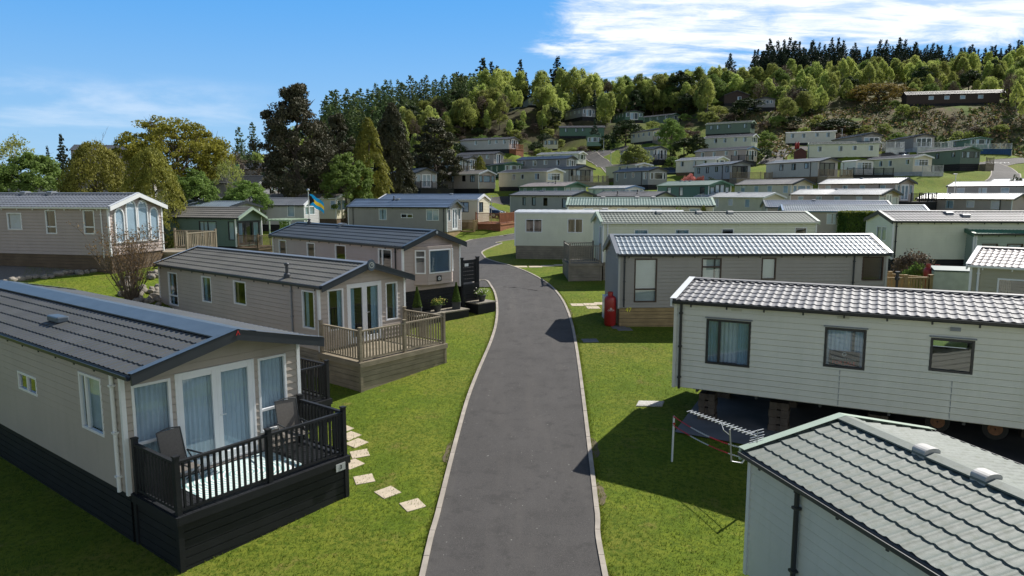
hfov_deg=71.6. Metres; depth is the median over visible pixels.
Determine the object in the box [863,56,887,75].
tree
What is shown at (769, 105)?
static caravan
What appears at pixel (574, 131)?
static caravan
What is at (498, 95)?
birch tree
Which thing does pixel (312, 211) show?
window
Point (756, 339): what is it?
static caravan
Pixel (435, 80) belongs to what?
larch tree
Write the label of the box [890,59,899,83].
tree
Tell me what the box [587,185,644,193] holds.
static caravan
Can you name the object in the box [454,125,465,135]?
shrub
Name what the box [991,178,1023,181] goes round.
static caravan
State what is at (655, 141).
timber deck
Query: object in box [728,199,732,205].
window
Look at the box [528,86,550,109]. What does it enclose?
tree
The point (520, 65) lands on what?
spruce tree
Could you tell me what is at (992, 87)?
tree
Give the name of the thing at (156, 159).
cypress tree
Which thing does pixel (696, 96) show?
birch tree
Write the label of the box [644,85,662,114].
tree
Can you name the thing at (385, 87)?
larch tree
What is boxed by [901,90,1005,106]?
timber lodge
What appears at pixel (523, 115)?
birch tree
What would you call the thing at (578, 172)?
patio door
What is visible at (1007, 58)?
birch tree
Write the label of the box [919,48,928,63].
spruce tree
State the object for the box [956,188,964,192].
window
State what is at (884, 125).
shrub
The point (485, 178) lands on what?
window
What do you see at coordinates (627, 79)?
tree
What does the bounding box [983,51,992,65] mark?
birch tree
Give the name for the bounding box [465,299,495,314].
planter shelf
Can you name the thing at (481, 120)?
shrub
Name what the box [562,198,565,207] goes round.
window
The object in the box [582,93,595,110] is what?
birch tree
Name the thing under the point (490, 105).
birch tree
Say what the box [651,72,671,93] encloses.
tree
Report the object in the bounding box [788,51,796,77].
spruce tree
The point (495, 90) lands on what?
tree
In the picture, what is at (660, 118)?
static caravan
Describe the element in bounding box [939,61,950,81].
tree
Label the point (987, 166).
timber deck
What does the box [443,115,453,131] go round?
tree
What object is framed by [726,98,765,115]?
evergreen tree
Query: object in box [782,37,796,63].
spruce tree
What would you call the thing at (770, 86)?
birch tree
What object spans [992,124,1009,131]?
shrub
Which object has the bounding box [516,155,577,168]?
static caravan
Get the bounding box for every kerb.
[419,279,497,575]
[481,239,607,575]
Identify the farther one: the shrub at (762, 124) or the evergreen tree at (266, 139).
the evergreen tree at (266, 139)
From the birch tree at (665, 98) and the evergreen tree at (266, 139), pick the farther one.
the birch tree at (665, 98)
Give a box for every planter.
[412,286,422,314]
[428,296,447,311]
[452,282,460,308]
[474,287,488,301]
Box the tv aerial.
[687,410,764,463]
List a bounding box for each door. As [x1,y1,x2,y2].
[174,358,257,474]
[237,220,260,244]
[346,280,381,343]
[422,174,430,187]
[452,208,457,229]
[496,154,500,162]
[511,139,515,148]
[576,169,590,178]
[732,166,747,177]
[749,150,753,160]
[798,152,802,158]
[819,162,834,175]
[864,137,879,146]
[886,194,891,203]
[900,184,908,200]
[916,138,931,146]
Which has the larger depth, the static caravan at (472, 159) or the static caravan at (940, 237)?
the static caravan at (472, 159)
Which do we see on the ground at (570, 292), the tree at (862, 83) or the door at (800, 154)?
the tree at (862, 83)
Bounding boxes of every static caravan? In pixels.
[0,191,167,273]
[0,280,324,541]
[152,245,414,377]
[159,200,262,232]
[162,206,267,248]
[200,197,318,230]
[250,194,349,223]
[268,219,466,312]
[346,196,464,236]
[378,193,490,227]
[389,168,437,193]
[431,155,477,169]
[433,159,470,170]
[440,170,496,194]
[456,151,504,168]
[459,137,519,152]
[485,162,523,177]
[497,168,565,190]
[504,107,524,113]
[509,190,596,211]
[514,208,684,258]
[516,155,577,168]
[518,180,588,190]
[522,96,539,108]
[536,151,587,165]
[543,137,558,150]
[548,165,595,181]
[559,126,605,137]
[564,106,595,121]
[566,196,715,212]
[586,134,601,148]
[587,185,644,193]
[591,211,819,279]
[593,190,676,196]
[602,233,892,326]
[605,162,653,181]
[612,110,643,122]
[612,166,668,189]
[619,146,668,164]
[630,128,667,144]
[643,113,679,123]
[656,180,733,196]
[670,276,1023,439]
[675,156,729,175]
[693,161,753,181]
[694,146,758,166]
[694,192,786,212]
[704,134,758,148]
[705,120,756,135]
[734,178,815,199]
[738,413,1023,575]
[748,97,775,111]
[760,199,890,210]
[765,157,841,182]
[778,204,929,232]
[785,131,836,144]
[789,188,902,203]
[807,141,881,158]
[817,177,917,201]
[831,132,883,150]
[840,160,874,176]
[863,210,1023,272]
[866,154,934,175]
[887,133,935,151]
[915,193,1023,210]
[918,146,982,171]
[939,137,992,147]
[946,181,1023,192]
[962,228,1023,265]
[966,246,1023,294]
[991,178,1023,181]
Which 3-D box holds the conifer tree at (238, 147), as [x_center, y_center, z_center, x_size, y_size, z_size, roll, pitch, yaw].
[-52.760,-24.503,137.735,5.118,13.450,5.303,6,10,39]
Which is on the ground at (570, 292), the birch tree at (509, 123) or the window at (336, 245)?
the birch tree at (509, 123)
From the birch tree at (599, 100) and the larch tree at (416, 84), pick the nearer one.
the birch tree at (599, 100)
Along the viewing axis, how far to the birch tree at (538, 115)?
191.58 m
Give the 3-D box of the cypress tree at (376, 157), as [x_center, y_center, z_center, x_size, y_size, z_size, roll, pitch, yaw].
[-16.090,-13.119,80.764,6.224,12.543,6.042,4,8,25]
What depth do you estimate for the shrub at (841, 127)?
156.34 m
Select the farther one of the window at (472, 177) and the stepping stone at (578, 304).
the window at (472, 177)
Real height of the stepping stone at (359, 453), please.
0.125 m
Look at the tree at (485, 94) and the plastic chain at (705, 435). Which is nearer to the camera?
the plastic chain at (705, 435)
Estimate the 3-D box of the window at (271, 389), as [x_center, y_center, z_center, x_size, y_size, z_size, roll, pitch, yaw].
[-5.274,2.288,15.572,0.152,1.650,0.700,6,10,37]
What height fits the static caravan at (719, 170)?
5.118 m
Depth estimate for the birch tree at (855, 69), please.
196.93 m
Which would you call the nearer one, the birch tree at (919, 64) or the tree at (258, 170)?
the tree at (258, 170)
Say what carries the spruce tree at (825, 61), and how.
on the ground at (570, 292)
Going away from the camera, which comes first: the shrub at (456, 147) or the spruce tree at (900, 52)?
the shrub at (456, 147)
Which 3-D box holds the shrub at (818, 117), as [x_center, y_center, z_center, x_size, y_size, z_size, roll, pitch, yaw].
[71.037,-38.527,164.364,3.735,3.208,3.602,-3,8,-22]
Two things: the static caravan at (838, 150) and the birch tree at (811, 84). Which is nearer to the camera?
the static caravan at (838, 150)
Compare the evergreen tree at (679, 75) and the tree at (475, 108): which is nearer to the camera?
the tree at (475, 108)
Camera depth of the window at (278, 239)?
36.60 m
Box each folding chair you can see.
[156,426,202,478]
[274,397,310,451]
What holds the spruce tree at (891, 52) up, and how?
on the ground at (570, 292)
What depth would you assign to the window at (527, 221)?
46.57 m
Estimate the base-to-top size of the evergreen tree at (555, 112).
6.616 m
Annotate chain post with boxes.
[671,417,674,461]
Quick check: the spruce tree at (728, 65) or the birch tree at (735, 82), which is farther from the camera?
the spruce tree at (728, 65)
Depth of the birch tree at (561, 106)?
197.47 m
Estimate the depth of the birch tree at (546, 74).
223.39 m
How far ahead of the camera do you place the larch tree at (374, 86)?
209.66 m
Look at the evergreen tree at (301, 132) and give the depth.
183.12 m
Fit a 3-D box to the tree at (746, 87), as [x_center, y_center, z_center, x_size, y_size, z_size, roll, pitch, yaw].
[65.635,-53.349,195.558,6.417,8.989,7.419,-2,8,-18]
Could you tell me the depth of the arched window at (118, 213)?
33.07 m
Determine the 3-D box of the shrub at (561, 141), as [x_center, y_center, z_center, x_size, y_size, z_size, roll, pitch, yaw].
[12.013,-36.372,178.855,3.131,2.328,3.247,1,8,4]
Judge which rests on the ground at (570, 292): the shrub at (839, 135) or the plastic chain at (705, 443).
the shrub at (839, 135)
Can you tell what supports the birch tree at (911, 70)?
on the ground at (570, 292)
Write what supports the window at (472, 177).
in the static caravan at (471, 182)
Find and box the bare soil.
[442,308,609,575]
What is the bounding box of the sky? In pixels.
[0,0,1023,176]
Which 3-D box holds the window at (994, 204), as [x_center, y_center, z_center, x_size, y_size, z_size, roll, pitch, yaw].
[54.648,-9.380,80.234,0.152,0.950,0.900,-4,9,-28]
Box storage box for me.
[931,265,969,293]
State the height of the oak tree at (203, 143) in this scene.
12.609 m
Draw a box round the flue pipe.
[895,271,899,287]
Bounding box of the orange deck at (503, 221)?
[475,211,513,231]
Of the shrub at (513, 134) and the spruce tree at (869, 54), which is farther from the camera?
the spruce tree at (869, 54)
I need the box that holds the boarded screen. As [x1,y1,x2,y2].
[460,256,479,306]
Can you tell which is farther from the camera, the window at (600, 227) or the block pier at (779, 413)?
the window at (600, 227)
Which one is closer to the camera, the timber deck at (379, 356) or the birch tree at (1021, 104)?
the timber deck at (379, 356)
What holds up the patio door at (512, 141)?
in the static caravan at (502, 144)
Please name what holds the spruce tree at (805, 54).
on the ground at (570, 292)
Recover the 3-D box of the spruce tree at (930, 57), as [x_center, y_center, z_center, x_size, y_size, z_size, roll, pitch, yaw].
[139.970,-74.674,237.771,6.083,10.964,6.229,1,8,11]
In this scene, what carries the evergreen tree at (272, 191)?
on the ground at (570, 292)
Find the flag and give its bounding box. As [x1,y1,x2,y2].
[309,194,323,212]
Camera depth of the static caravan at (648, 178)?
112.81 m
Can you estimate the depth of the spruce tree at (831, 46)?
257.94 m
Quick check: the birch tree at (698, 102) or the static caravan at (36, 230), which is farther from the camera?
the birch tree at (698, 102)
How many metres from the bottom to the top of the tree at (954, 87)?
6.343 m
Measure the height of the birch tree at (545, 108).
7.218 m
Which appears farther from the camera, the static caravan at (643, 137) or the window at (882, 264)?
the static caravan at (643, 137)
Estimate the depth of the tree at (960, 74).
190.41 m
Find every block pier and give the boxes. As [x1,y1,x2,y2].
[697,390,717,421]
[717,392,731,398]
[768,399,790,431]
[790,401,797,407]
[869,411,887,419]
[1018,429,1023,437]
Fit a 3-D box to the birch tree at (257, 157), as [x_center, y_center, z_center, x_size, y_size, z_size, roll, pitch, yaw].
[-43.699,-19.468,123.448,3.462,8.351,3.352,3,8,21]
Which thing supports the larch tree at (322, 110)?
on the ground at (570, 292)
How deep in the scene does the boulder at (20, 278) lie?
30.47 m
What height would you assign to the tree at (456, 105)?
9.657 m
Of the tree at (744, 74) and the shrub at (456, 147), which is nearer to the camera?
the shrub at (456, 147)
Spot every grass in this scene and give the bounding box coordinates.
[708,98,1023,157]
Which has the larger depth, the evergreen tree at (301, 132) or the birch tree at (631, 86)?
the birch tree at (631, 86)
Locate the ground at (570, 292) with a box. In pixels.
[0,74,1023,575]
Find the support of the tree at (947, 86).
on the ground at (570, 292)
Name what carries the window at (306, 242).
in the static caravan at (430, 259)
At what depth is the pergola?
55.98 m
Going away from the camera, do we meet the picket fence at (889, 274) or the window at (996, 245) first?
the picket fence at (889, 274)
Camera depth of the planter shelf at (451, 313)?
30.09 m
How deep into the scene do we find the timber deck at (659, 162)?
137.00 m
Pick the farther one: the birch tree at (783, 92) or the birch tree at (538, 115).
the birch tree at (538, 115)
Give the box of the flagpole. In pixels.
[307,189,309,218]
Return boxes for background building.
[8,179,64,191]
[69,144,156,198]
[194,175,269,196]
[232,163,288,193]
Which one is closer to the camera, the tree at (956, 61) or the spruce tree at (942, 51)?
the tree at (956, 61)
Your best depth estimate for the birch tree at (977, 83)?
183.68 m
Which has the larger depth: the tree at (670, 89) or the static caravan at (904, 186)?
the tree at (670, 89)
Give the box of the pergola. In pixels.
[267,218,307,246]
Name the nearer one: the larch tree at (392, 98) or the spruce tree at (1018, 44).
the larch tree at (392, 98)
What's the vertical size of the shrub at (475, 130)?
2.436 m
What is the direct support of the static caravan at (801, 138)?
on the ground at (570, 292)
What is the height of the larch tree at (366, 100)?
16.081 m
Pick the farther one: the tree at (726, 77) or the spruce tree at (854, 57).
the spruce tree at (854, 57)
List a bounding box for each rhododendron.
[681,173,694,180]
[695,176,703,180]
[813,118,861,133]
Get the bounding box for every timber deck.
[163,228,216,258]
[237,233,272,251]
[317,306,447,392]
[461,219,477,231]
[509,144,523,156]
[562,241,602,280]
[572,175,608,185]
[652,136,674,144]
[653,154,672,165]
[729,172,772,183]
[731,154,753,166]
[817,169,852,182]
[846,167,893,177]
[882,141,904,154]
[899,193,936,209]
[912,165,943,175]
[913,141,953,153]
[964,143,1011,155]
[979,157,994,170]
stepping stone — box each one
[347,431,360,440]
[347,438,368,447]
[349,459,364,469]
[350,449,369,458]
[353,473,374,484]
[374,486,400,498]
[399,498,425,511]
[571,303,583,305]
[581,339,598,342]
[583,303,596,305]
[586,306,600,308]
[616,327,632,330]
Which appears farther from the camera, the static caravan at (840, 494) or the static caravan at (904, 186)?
the static caravan at (904, 186)
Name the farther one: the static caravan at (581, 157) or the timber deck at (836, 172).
the static caravan at (581, 157)
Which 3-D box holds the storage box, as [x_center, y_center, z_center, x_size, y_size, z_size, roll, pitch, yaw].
[21.476,-0.315,34.764,1.720,1.438,1.040,3,8,20]
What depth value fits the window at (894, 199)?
76.21 m
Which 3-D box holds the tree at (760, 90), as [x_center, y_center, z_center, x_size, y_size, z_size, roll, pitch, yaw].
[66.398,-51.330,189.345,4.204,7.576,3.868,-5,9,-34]
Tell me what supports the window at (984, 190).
in the static caravan at (989, 187)
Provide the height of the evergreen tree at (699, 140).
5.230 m
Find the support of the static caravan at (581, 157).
on the ground at (570, 292)
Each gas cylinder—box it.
[604,291,615,325]
[923,264,931,283]
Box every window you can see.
[6,213,22,229]
[17,370,37,396]
[44,210,56,233]
[77,371,104,436]
[82,210,95,233]
[113,208,125,242]
[124,201,138,240]
[130,378,172,452]
[136,200,149,241]
[149,207,159,239]
[167,272,178,305]
[199,221,216,236]
[201,276,211,302]
[228,221,234,239]
[233,280,246,305]
[257,353,287,432]
[278,239,286,253]
[287,204,294,216]
[301,290,315,329]
[305,204,308,214]
[306,242,314,255]
[309,205,314,214]
[327,288,344,330]
[330,200,334,208]
[335,244,345,258]
[378,248,391,267]
[379,209,386,219]
[385,281,397,320]
[415,250,425,273]
[426,209,438,220]
[429,249,450,273]
[461,202,468,211]
[470,175,474,181]
[479,202,482,211]
[483,176,489,181]
[525,219,541,232]
[532,197,535,205]
[548,173,559,179]
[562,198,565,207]
[567,219,582,232]
[599,226,601,253]
[634,229,647,233]
[634,259,657,301]
[675,229,689,233]
[679,187,682,195]
[701,258,721,277]
[705,319,750,367]
[715,185,719,191]
[720,185,724,191]
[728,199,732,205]
[745,199,749,206]
[761,258,776,279]
[767,186,771,191]
[783,186,787,192]
[794,227,806,232]
[823,327,866,370]
[826,213,835,223]
[857,162,871,168]
[861,257,883,280]
[876,226,886,240]
[892,197,897,203]
[914,159,927,165]
[928,337,974,374]
[933,343,969,350]
[945,200,953,207]
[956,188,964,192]
[966,201,974,207]
[978,188,986,192]
[982,244,997,246]
[991,201,999,208]
[996,278,1023,292]
[1000,188,1008,192]
[1007,244,1022,247]
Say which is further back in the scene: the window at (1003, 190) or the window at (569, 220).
the window at (1003, 190)
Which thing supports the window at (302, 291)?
in the static caravan at (302, 294)
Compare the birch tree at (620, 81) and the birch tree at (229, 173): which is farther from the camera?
the birch tree at (620, 81)
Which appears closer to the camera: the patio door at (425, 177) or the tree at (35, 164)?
the tree at (35, 164)
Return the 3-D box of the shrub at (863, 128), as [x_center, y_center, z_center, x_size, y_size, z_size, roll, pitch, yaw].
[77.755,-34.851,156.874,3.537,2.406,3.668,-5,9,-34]
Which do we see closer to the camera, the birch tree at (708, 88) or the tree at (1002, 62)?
the birch tree at (708, 88)
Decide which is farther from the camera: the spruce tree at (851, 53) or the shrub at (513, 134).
the spruce tree at (851, 53)
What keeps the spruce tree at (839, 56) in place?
on the ground at (570, 292)
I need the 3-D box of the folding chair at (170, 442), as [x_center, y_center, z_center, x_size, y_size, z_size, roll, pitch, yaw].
[-6.296,3.240,13.455,0.668,1.120,0.572,5,9,32]
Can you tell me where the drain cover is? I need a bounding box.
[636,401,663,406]
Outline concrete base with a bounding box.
[675,394,1023,464]
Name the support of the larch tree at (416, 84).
on the ground at (570, 292)
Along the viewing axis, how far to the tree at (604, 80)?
223.53 m
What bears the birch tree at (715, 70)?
on the ground at (570, 292)
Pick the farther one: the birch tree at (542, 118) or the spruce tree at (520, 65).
the spruce tree at (520, 65)
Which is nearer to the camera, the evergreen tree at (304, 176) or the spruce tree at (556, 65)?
the evergreen tree at (304, 176)
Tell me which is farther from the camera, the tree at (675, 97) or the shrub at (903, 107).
the tree at (675, 97)
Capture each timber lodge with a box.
[717,90,749,107]
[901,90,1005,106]
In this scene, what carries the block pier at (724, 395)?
on the concrete base
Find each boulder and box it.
[7,277,17,281]
[15,275,25,280]
[24,275,31,279]
[32,274,39,278]
[40,274,48,278]
[53,271,63,275]
[74,269,84,274]
[133,298,141,301]
[139,286,147,292]
[149,293,159,297]
[154,296,160,301]
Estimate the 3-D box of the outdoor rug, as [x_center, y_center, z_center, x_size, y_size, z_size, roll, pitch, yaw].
[-5.411,3.696,14.139,1.360,0.008,2.150,6,10,37]
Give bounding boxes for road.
[425,234,601,575]
[490,196,509,203]
[586,150,611,171]
[591,146,628,156]
[759,146,807,163]
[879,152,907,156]
[980,162,1019,180]
[989,158,1023,165]
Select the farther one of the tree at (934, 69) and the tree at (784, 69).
the tree at (784, 69)
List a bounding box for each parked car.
[490,205,505,217]
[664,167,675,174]
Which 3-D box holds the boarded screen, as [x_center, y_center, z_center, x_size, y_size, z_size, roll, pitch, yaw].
[-1.897,-0.231,31.804,1.090,2.320,0.150,-7,11,-44]
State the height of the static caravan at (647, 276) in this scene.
5.366 m
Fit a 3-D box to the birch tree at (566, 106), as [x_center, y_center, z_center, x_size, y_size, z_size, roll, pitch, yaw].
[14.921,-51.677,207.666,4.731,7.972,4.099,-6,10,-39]
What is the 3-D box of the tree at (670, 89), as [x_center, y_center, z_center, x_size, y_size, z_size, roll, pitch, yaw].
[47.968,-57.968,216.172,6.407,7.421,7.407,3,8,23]
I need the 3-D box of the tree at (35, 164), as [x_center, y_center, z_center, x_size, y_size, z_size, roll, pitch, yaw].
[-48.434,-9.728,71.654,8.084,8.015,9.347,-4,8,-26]
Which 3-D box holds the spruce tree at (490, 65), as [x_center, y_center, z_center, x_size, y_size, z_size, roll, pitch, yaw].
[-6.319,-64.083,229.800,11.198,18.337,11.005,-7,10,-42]
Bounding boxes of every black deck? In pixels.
[130,393,350,573]
[300,357,332,429]
[415,181,453,194]
[459,259,478,307]
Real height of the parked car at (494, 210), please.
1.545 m
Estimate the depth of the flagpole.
60.53 m
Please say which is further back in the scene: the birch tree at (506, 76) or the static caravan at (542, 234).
the birch tree at (506, 76)
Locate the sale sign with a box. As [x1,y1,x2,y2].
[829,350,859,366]
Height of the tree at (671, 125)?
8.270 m
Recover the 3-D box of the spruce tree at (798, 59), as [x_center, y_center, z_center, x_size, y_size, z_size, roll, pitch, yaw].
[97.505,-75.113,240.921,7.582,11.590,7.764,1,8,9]
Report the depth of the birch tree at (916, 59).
210.97 m
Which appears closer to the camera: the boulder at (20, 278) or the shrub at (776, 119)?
the boulder at (20, 278)
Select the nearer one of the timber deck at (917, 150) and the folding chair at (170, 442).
the folding chair at (170, 442)
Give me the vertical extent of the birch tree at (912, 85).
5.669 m
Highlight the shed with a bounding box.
[793,148,806,158]
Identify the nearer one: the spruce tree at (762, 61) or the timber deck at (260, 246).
the timber deck at (260, 246)
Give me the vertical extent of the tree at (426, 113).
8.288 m
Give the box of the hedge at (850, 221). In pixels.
[836,210,875,232]
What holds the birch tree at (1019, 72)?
on the ground at (570, 292)
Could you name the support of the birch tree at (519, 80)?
on the ground at (570, 292)
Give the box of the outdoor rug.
[181,452,300,498]
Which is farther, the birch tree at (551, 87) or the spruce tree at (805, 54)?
the spruce tree at (805, 54)
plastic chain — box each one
[673,416,738,447]
[673,425,738,456]
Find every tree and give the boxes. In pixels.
[0,134,38,172]
[0,152,64,191]
[42,146,50,175]
[55,134,70,177]
[55,139,133,191]
[66,129,116,191]
[112,115,244,196]
[119,146,187,248]
[165,168,222,205]
[212,158,244,197]
[212,165,223,174]
[222,180,273,223]
[226,149,249,174]
[230,127,246,163]
[243,122,260,162]
[245,83,343,196]
[249,160,272,188]
[251,152,263,162]
[260,170,289,193]
[264,133,273,151]
[284,134,303,159]
[293,124,306,140]
[293,166,319,193]
[314,100,327,119]
[317,104,348,160]
[318,95,328,118]
[318,152,373,223]
[319,91,343,119]
[322,89,345,120]
[322,113,362,196]
[325,101,347,139]
[340,94,347,117]
[341,88,352,115]
[343,103,356,145]
[344,94,361,137]
[347,117,394,199]
[349,93,383,163]
[349,101,368,154]
[351,90,362,111]
[356,88,365,114]
[361,88,371,111]
[368,83,382,106]
[369,87,384,110]
[371,104,385,119]
[372,102,418,198]
[376,92,388,121]
[380,80,389,102]
[384,81,394,104]
[384,89,404,119]
[393,79,399,100]
[394,82,413,108]
[396,83,411,104]
[400,105,423,134]
[401,108,417,141]
[402,75,418,104]
[402,120,409,141]
[409,118,420,135]
[409,133,421,154]
[410,81,420,99]
[412,114,423,140]
[412,116,463,187]
[416,79,428,103]
[416,100,430,110]
[418,75,434,102]
[418,109,431,140]
[423,105,434,124]
[428,81,436,95]
[429,115,443,139]
[430,98,447,115]
[431,74,454,114]
[431,79,439,97]
[431,95,444,117]
[433,81,443,97]
[440,82,454,119]
[441,111,451,132]
[443,90,462,100]
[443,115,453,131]
[449,73,456,90]
[450,99,466,126]
[455,73,466,93]
[456,98,475,134]
[457,75,475,103]
[460,77,478,90]
[466,73,480,98]
[466,109,477,127]
[467,87,481,110]
[471,103,479,126]
[473,155,486,169]
[474,89,492,117]
[475,57,487,79]
[475,68,492,85]
[476,96,489,117]
[478,83,485,112]
[483,110,491,128]
[484,98,498,121]
[488,87,504,101]
[489,61,493,76]
[489,69,506,91]
[490,98,508,129]
[494,68,514,108]
[494,92,504,112]
[498,93,510,121]
[503,84,512,112]
[506,120,513,131]
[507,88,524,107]
[512,90,517,110]
[513,70,528,102]
[515,59,523,89]
[515,90,523,106]
[517,72,530,107]
[520,110,526,119]
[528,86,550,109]
[530,70,547,95]
[536,111,540,121]
[537,70,550,92]
[537,112,547,128]
[540,83,557,104]
[540,86,556,106]
[540,104,551,127]
[545,106,561,127]
[549,56,565,104]
[551,101,558,119]
[554,67,568,91]
[554,83,562,98]
[557,98,563,116]
[560,92,570,113]
[561,66,581,102]
[562,97,570,121]
[567,93,576,109]
[571,94,584,109]
[572,67,588,94]
[576,73,601,97]
[579,84,596,103]
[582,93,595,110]
[585,90,600,121]
[588,119,601,150]
[590,74,602,94]
[596,92,604,121]
[599,93,612,120]
[602,79,612,93]
[603,79,611,92]
[606,91,615,122]
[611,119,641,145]
[612,76,628,104]
[616,93,623,109]
[617,142,653,167]
[618,75,631,95]
[620,95,630,111]
[624,81,634,100]
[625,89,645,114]
[632,73,644,83]
[634,81,646,110]
[640,79,652,111]
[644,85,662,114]
[645,89,669,113]
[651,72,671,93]
[655,118,685,154]
[659,92,668,110]
[662,86,677,107]
[666,70,694,96]
[668,92,681,112]
[669,138,696,157]
[678,93,695,114]
[680,82,691,111]
[685,133,708,151]
[686,88,694,111]
[692,65,705,85]
[693,87,699,106]
[694,75,708,93]
[696,96,702,111]
[697,78,716,112]
[698,74,726,106]
[700,79,714,111]
[707,82,729,104]
[711,67,721,81]
[720,70,732,83]
[723,53,736,73]
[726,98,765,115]
[728,74,743,91]
[736,67,754,82]
[739,78,762,102]
[748,49,764,83]
[749,66,763,82]
[752,81,767,98]
[755,67,765,84]
[757,51,766,80]
[759,44,772,72]
[762,50,780,82]
[762,63,779,82]
[762,78,775,96]
[764,38,775,57]
[767,86,788,106]
[769,68,791,86]
[771,40,788,65]
[776,46,788,73]
[776,97,798,119]
[778,90,786,109]
[780,39,786,57]
[780,80,788,87]
[781,64,793,80]
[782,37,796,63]
[785,85,799,103]
[786,58,796,79]
[788,41,800,76]
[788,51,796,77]
[789,78,797,88]
[794,87,807,97]
[794,91,811,115]
[795,49,806,75]
[795,65,802,75]
[795,66,819,87]
[795,69,805,87]
[797,90,817,113]
[800,49,811,68]
[801,76,812,89]
[805,74,813,87]
[807,40,821,67]
[807,61,822,84]
[807,79,816,90]
[810,86,819,109]
[813,52,820,69]
[815,85,824,106]
[817,42,823,60]
[817,72,839,95]
[817,90,829,108]
[818,70,830,90]
[820,51,829,72]
[821,44,828,59]
[822,48,831,63]
[826,61,832,72]
[826,84,839,105]
[828,37,836,60]
[828,65,840,76]
[832,37,844,61]
[832,47,844,65]
[833,71,839,86]
[835,40,850,60]
[837,58,848,82]
[837,76,858,97]
[839,79,853,102]
[844,56,855,81]
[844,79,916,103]
[847,48,858,63]
[851,42,858,59]
[851,66,858,88]
[852,51,858,64]
[853,49,861,63]
[854,71,864,95]
[856,60,867,82]
[858,81,867,91]
[860,60,882,92]
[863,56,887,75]
[863,62,875,95]
[865,50,873,60]
[874,39,890,66]
[878,59,887,82]
[879,40,891,58]
[882,47,891,67]
[885,67,894,82]
[888,46,894,66]
[889,47,901,62]
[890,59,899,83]
[892,62,903,84]
[894,37,908,56]
[896,43,902,57]
[896,59,913,84]
[900,50,908,62]
[900,61,914,81]
[901,39,910,58]
[904,65,917,84]
[906,66,934,91]
[907,78,922,91]
[907,82,919,91]
[908,44,919,58]
[909,42,922,54]
[909,55,921,64]
[914,48,920,58]
[915,60,926,78]
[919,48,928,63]
[921,83,940,91]
[922,73,934,89]
[926,48,933,60]
[926,64,942,80]
[927,43,938,59]
[933,44,942,59]
[933,77,941,89]
[937,73,947,90]
[939,45,945,58]
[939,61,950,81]
[943,61,955,76]
[944,45,955,60]
[944,71,959,89]
[944,81,961,90]
[947,81,959,90]
[949,51,970,71]
[953,53,966,75]
[956,56,970,76]
[956,69,968,86]
[959,69,984,89]
[966,52,978,70]
[971,79,980,89]
[979,59,1005,83]
[979,78,1001,89]
[980,48,987,66]
[980,76,999,89]
[981,60,994,80]
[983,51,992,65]
[991,64,1004,81]
[992,60,1005,79]
[997,79,1003,96]
[998,51,1003,61]
[1000,72,1017,101]
[1001,53,1014,67]
[1002,65,1016,86]
[1003,79,1013,101]
[1007,58,1023,79]
[1009,68,1023,86]
[1009,81,1023,108]
[1010,50,1017,64]
[1010,76,1023,98]
[1013,39,1023,52]
[1013,55,1022,66]
[1014,45,1023,61]
[1017,99,1023,114]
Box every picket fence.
[886,274,933,291]
[887,271,929,290]
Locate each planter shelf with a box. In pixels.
[408,307,469,326]
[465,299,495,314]
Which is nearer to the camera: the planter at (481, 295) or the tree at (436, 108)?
the planter at (481, 295)
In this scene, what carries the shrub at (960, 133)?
on the ground at (570, 292)
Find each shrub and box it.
[66,217,175,299]
[448,127,460,134]
[450,141,467,153]
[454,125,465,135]
[471,127,483,134]
[479,118,492,126]
[488,128,496,135]
[507,130,521,137]
[517,120,526,128]
[519,132,527,139]
[526,150,535,156]
[527,141,543,150]
[528,123,540,132]
[533,147,551,156]
[536,133,550,140]
[540,127,553,136]
[558,139,565,146]
[577,145,590,153]
[599,132,616,149]
[600,116,610,122]
[646,120,659,128]
[664,156,677,166]
[678,113,691,120]
[684,123,693,128]
[684,129,698,138]
[696,111,709,121]
[701,111,718,123]
[708,99,721,106]
[708,105,726,115]
[721,117,734,121]
[722,113,737,120]
[756,122,770,128]
[757,131,777,146]
[757,147,772,159]
[767,115,787,126]
[781,116,803,125]
[795,108,803,115]
[796,108,816,115]
[798,128,810,131]
[811,114,826,124]
[812,124,833,130]
[834,126,847,133]
[835,132,846,138]
[856,125,873,132]
[877,123,892,131]
[886,132,906,139]
[888,99,899,106]
[890,248,935,280]
[893,104,911,115]
[900,261,924,288]
[910,106,919,113]
[934,138,940,147]
[947,116,956,124]
[947,130,980,140]
[963,125,990,136]
[974,127,990,137]
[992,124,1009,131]
[1002,94,1023,103]
[1009,176,1022,180]
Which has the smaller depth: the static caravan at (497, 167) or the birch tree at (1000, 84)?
the static caravan at (497, 167)
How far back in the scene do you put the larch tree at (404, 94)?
195.63 m
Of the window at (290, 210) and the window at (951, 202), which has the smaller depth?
the window at (290, 210)
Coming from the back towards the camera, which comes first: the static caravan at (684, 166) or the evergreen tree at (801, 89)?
the evergreen tree at (801, 89)
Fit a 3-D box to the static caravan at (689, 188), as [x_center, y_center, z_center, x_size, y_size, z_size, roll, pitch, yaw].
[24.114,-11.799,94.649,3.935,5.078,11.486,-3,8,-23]
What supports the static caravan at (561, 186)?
on the ground at (570, 292)
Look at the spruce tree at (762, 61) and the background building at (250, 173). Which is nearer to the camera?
the background building at (250, 173)

